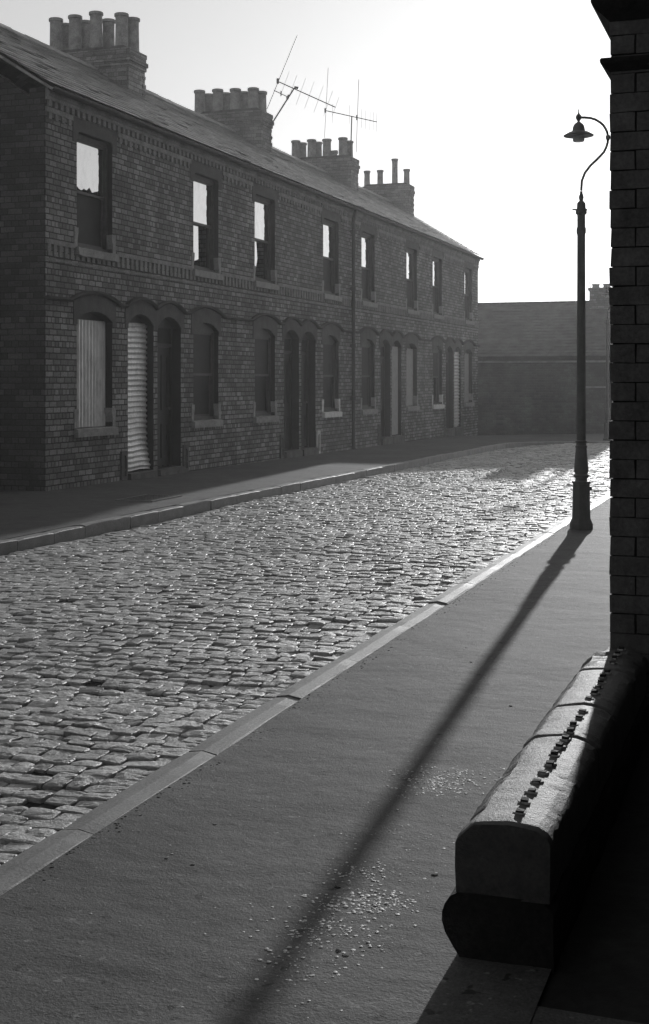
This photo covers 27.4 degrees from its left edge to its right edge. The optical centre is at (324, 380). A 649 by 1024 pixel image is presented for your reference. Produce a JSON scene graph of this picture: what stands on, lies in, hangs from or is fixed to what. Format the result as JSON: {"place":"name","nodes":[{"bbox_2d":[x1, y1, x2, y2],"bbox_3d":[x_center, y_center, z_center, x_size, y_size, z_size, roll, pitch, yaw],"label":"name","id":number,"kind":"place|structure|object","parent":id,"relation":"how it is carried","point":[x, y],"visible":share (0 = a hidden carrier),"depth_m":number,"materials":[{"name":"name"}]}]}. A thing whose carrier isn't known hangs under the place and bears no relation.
{"place":"outdoors","nodes":[
{"label":"outdoors","id":0,"kind":"place"},
{"bbox_2d":[3,441,552,539],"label":"ground","id":1,"kind":"structure","parent":0,"point":[177,504],"depth_m":19.85,"materials":[{"name":"grey stone"}]},
{"bbox_2d":[0,25,165,490],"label":"terraced house","id":2,"kind":"structure","parent":1,"relation":"on","point":[79,307],"depth_m":18.69,"materials":[{"name":"brick"}]},
{"bbox_2d":[72,116,118,262],"bbox_3d":[-3.361,-2.729,19.229,0.254,1.953,1.280,0,0,19],"label":"window","id":3,"kind":"structure","parent":2,"relation":"in","point":[90,233],"depth_m":19.37,"materials":[{"name":"paint"}]},
{"bbox_2d":[74,312,118,437],"bbox_3d":[-3.400,-0.101,19.243,0.313,1.798,1.210,0,0,19],"label":"window","id":4,"kind":"structure","parent":2,"relation":"in","point":[91,411],"depth_m":19.35,"materials":[{"name":"paint"}]},
{"bbox_2d":[128,316,150,470],"bbox_3d":[-2.972,0.190,20.619,0.183,2.420,0.860,0,0,19],"label":"door","id":5,"kind":"structure","parent":2,"relation":"in","point":[138,458],"depth_m":20.71,"materials":[{"name":"paint"}]},
{"bbox_2d":[0,23,245,475],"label":"terraced house","id":6,"kind":"structure","parent":1,"relation":"on","point":[196,275],"depth_m":22.66,"materials":[{"name":"brick"}]},
{"bbox_2d":[157,319,172,465],"bbox_3d":[-2.676,0.190,21.575,0.110,2.420,0.860,0,0,19],"label":"door","id":7,"kind":"structure","parent":6,"relation":"in","point":[165,331],"depth_m":21.78,"materials":[{"name":"paint"}]},
{"bbox_2d":[190,160,222,280],"bbox_3d":[-2.084,-2.734,22.893,0.238,1.942,1.280,0,0,19],"label":"window","id":8,"kind":"structure","parent":6,"relation":"in","point":[203,210],"depth_m":23.02,"materials":[{"name":"paint"}]},
{"bbox_2d":[191,323,223,427],"bbox_3d":[-2.084,-0.101,22.893,0.238,1.798,1.210,0,0,19],"label":"window","id":9,"kind":"structure","parent":6,"relation":"in","point":[203,407],"depth_m":23.06,"materials":[{"name":"paint"}]},
{"bbox_2d":[49,10,308,464],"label":"terraced house","id":10,"kind":"structure","parent":1,"relation":"on","point":[269,288],"depth_m":25.49,"materials":[{"name":"brick"}]},
{"bbox_2d":[252,183,278,290],"bbox_3d":[-1.187,-2.734,25.461,0.237,1.941,1.280,0,0,19],"label":"window","id":11,"kind":"structure","parent":10,"relation":"in","point":[262,205],"depth_m":25.64,"materials":[{"name":"paint"}]},
{"bbox_2d":[253,329,278,422],"bbox_3d":[-1.187,-0.102,25.461,0.237,1.797,1.210,0,0,19],"label":"window","id":12,"kind":"structure","parent":10,"relation":"in","point":[263,406],"depth_m":25.68,"materials":[{"name":"paint"}]},
{"bbox_2d":[284,332,291,448],"bbox_3d":[-0.842,0.190,26.866,0.080,2.420,0.860,0,0,19],"label":"door","id":13,"kind":"structure","parent":10,"relation":"in","point":[288,339],"depth_m":27.12,"materials":[{"name":"paint"}]},
{"bbox_2d":[172,101,357,455],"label":"terraced house","id":14,"kind":"structure","parent":1,"relation":"on","point":[326,220],"depth_m":29.01,"materials":[{"name":"brick"}]},
{"bbox_2d":[301,334,308,446],"bbox_3d":[-0.498,0.190,27.805,0.110,2.420,0.860,0,0,19],"label":"door","id":15,"kind":"structure","parent":14,"relation":"in","point":[305,342],"depth_m":28.07,"materials":[{"name":"paint"}]},
{"bbox_2d":[321,208,341,301],"bbox_3d":[0.094,-2.734,29.124,0.238,1.943,1.280,0,0,19],"label":"window","id":16,"kind":"structure","parent":14,"relation":"in","point":[329,287],"depth_m":29.35,"materials":[{"name":"paint"}]},
{"bbox_2d":[322,336,341,417],"bbox_3d":[0.094,-0.101,29.124,0.238,1.798,1.210,0,0,19],"label":"window","id":17,"kind":"structure","parent":14,"relation":"in","point":[329,403],"depth_m":29.35,"materials":[{"name":"paint"}]},
{"bbox_2d":[194,87,397,448],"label":"terraced house","id":18,"kind":"structure","parent":1,"relation":"on","point":[245,115],"depth_m":31.80,"materials":[{"name":"brick"}]},
{"bbox_2d":[267,35,338,121],"bbox_3d":[-0.484,-7.162,31.884,1.800,2.175,0.260,0,0,-17],"label":"tv aerial","id":19,"kind":"object","parent":18,"relation":"attached to","point":[281,94],"visible":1,"depth_m":31.73,"materials":[{"name":"metal"}]},
{"bbox_2d":[360,223,377,307],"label":"window","id":20,"kind":"structure","parent":18,"relation":"in","point":[366,295],"depth_m":31.93,"materials":[{"name":"paint"}]},
{"bbox_2d":[360,339,377,414],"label":"window","id":21,"kind":"structure","parent":18,"relation":"in","point":[366,401],"depth_m":31.94,"materials":[{"name":"paint"}]},
{"bbox_2d":[380,342,384,436],"bbox_3d":[1.336,0.190,33.096,0.080,2.420,0.860,0,0,19],"label":"door","id":22,"kind":"structure","parent":18,"relation":"in","point":[382,350],"depth_m":33.44,"materials":[{"name":"paint"}]},
{"bbox_2d":[283,151,431,443],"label":"terraced house","id":23,"kind":"structure","parent":1,"relation":"on","point":[408,251],"depth_m":35.17,"materials":[{"name":"brick"}]},
{"bbox_2d":[392,344,397,434],"bbox_3d":[1.694,0.190,34.030,0.140,2.420,0.860,0,0,19],"label":"door","id":24,"kind":"structure","parent":23,"relation":"in","point":[394,349],"depth_m":34.20,"materials":[{"name":"paint"}]},
{"bbox_2d":[405,239,419,314],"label":"window","id":25,"kind":"structure","parent":23,"relation":"in","point":[411,305],"depth_m":35.60,"materials":[{"name":"paint"}]},
{"bbox_2d":[406,345,419,410],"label":"window","id":26,"kind":"structure","parent":23,"relation":"in","point":[412,400],"depth_m":35.53,"materials":[{"name":"paint"}]},
{"bbox_2d":[291,137,459,438],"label":"terraced house","id":27,"kind":"structure","parent":1,"relation":"on","point":[343,166],"depth_m":38.05,"materials":[{"name":"brick"}]},
{"bbox_2d":[324,77,376,155],"bbox_3d":[0.696,-7.609,37.983,1.703,2.428,0.502,0,0,-23],"label":"tv aerial","id":28,"kind":"object","parent":27,"relation":"attached to","point":[361,118],"visible":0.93,"depth_m":37.89,"materials":[{"name":"metal"}]},
{"bbox_2d":[432,249,444,319],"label":"window","id":29,"kind":"structure","parent":27,"relation":"in","point":[436,309],"depth_m":38.20,"materials":[{"name":"paint"}]},
{"bbox_2d":[432,347,444,408],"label":"window","id":30,"kind":"structure","parent":27,"relation":"in","point":[438,398],"depth_m":38.26,"materials":[{"name":"paint"}]},
{"bbox_2d":[446,350,447,427],"bbox_3d":[3.514,0.190,39.327,0.080,2.420,0.860,0,0,19],"label":"door","id":31,"kind":"structure","parent":27,"relation":"in","point":[447,350],"depth_m":39.66,"materials":[{"name":"paint"}]},
{"bbox_2d":[360,158,483,435],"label":"terraced house","id":32,"kind":"structure","parent":1,"relation":"on","point":[395,194],"depth_m":41.95,"materials":[{"name":"brick"}]},
{"bbox_2d":[454,351,458,426],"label":"door","id":33,"kind":"structure","parent":32,"relation":"in","point":[456,356],"depth_m":40.34,"materials":[{"name":"paint"}]},
{"bbox_2d":[464,261,474,324],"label":"window","id":34,"kind":"structure","parent":32,"relation":"in","point":[467,315],"depth_m":41.95,"materials":[{"name":"paint"}]},
{"bbox_2d":[464,352,474,406],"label":"window","id":35,"kind":"structure","parent":32,"relation":"in","point":[467,396],"depth_m":41.83,"materials":[{"name":"paint"}]},
{"bbox_2d":[478,360,612,434],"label":"yard wall","id":36,"kind":"structure","parent":1,"relation":"on","point":[527,397],"depth_m":42.27,"materials":[{"name":"brick"}]},
{"bbox_2d":[478,280,612,360],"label":"building","id":37,"kind":"structure","parent":1,"relation":"on","point":[529,331],"depth_m":45.25,"materials":[{"name":"brick"}]},
{"bbox_2d":[0,499,610,1023],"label":"pavement","id":38,"kind":"structure","parent":0,"point":[530,629],"depth_m":4.21,"materials":[{"name":"concrete"}]},
{"bbox_2d":[58,761,503,1017],"bbox_3d":[-0.151,1.502,4.246,1.148,0.015,2.387,0,0,19],"label":"rubble","id":39,"kind":"object","parent":38,"relation":"on","point":[346,906],"visible":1,"depth_m":3.81,"materials":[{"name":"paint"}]},
{"bbox_2d":[442,646,648,974],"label":"wall","id":40,"kind":"structure","parent":38,"relation":"on","point":[532,839],"depth_m":3.66,"materials":[{"name":"black stone"}]},
{"bbox_2d":[564,109,609,529],"bbox_3d":[2.638,-0.616,13.440,0.445,4.273,0.304,0,0,25],"label":"street lamp","id":41,"kind":"object","parent":38,"relation":"on","point":[582,487],"visible":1,"depth_m":13.43,"materials":[{"name":"paint"}]},
{"bbox_2d":[591,0,648,733],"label":"corner building","id":42,"kind":"structure","parent":38,"relation":"on","point":[625,24],"depth_m":5.71,"materials":[{"name":"black brick"}]},
{"bbox_2d":[0,443,611,865],"bbox_3d":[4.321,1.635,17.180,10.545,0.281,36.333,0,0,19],"label":"road","id":43,"kind":"structure","parent":0,"point":[260,571],"depth_m":9.12,"materials":[{"name":"stone"}]},
{"bbox_2d":[0,506,600,956],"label":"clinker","id":44,"kind":"object","parent":43,"relation":"on","point":[260,738],"visible":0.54,"depth_m":4.79,"materials":[{"name":"stone"}]},
{"bbox_2d":[0,441,609,555],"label":"kerb","id":45,"kind":"structure","parent":43,"relation":"on","point":[90,529],"depth_m":16.52,"materials":[{"name":"stone"}]},
{"bbox_2d":[0,493,610,895],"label":"kerb","id":46,"kind":"structure","parent":43,"relation":"on","point":[26,864],"depth_m":5.52,"materials":[{"name":"stone"}]},
{"bbox_2d":[0,0,611,303],"label":"sky","id":47,"kind":"structure","parent":0,"point":[479,99],"materials":[{"name":"white"}]},
{"bbox_2d":[0,433,612,539],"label":"pavement","id":48,"kind":"structure","parent":0,"point":[22,513],"depth_m":19.45,"materials":[{"name":"concrete"}]},
{"bbox_2d":[115,494,181,501],"bbox_3d":[-2.231,1.493,16.922,0.520,0.030,0.840,0,0,19],"label":"inspection cover","id":49,"kind":"object","parent":48,"relation":"in","point":[148,498],"visible":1,"depth_m":16.78,"materials":[{"name":"metal"}]},
{"bbox_2d":[601,285,611,440],"bbox_3d":[7.721,-0.477,36.157,0.445,4.273,0.304,0,0,50],"label":"street lamp","id":50,"kind":"object","parent":48,"relation":"on","point":[607,408],"visible":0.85,"depth_m":36.16,"materials":[{"name":"paint"}]},
{"bbox_2d":[530,1006,642,1023],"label":"pavement","id":51,"kind":"structure","parent":0,"point":[543,1015],"depth_m":3.13,"materials":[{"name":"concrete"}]}
]}

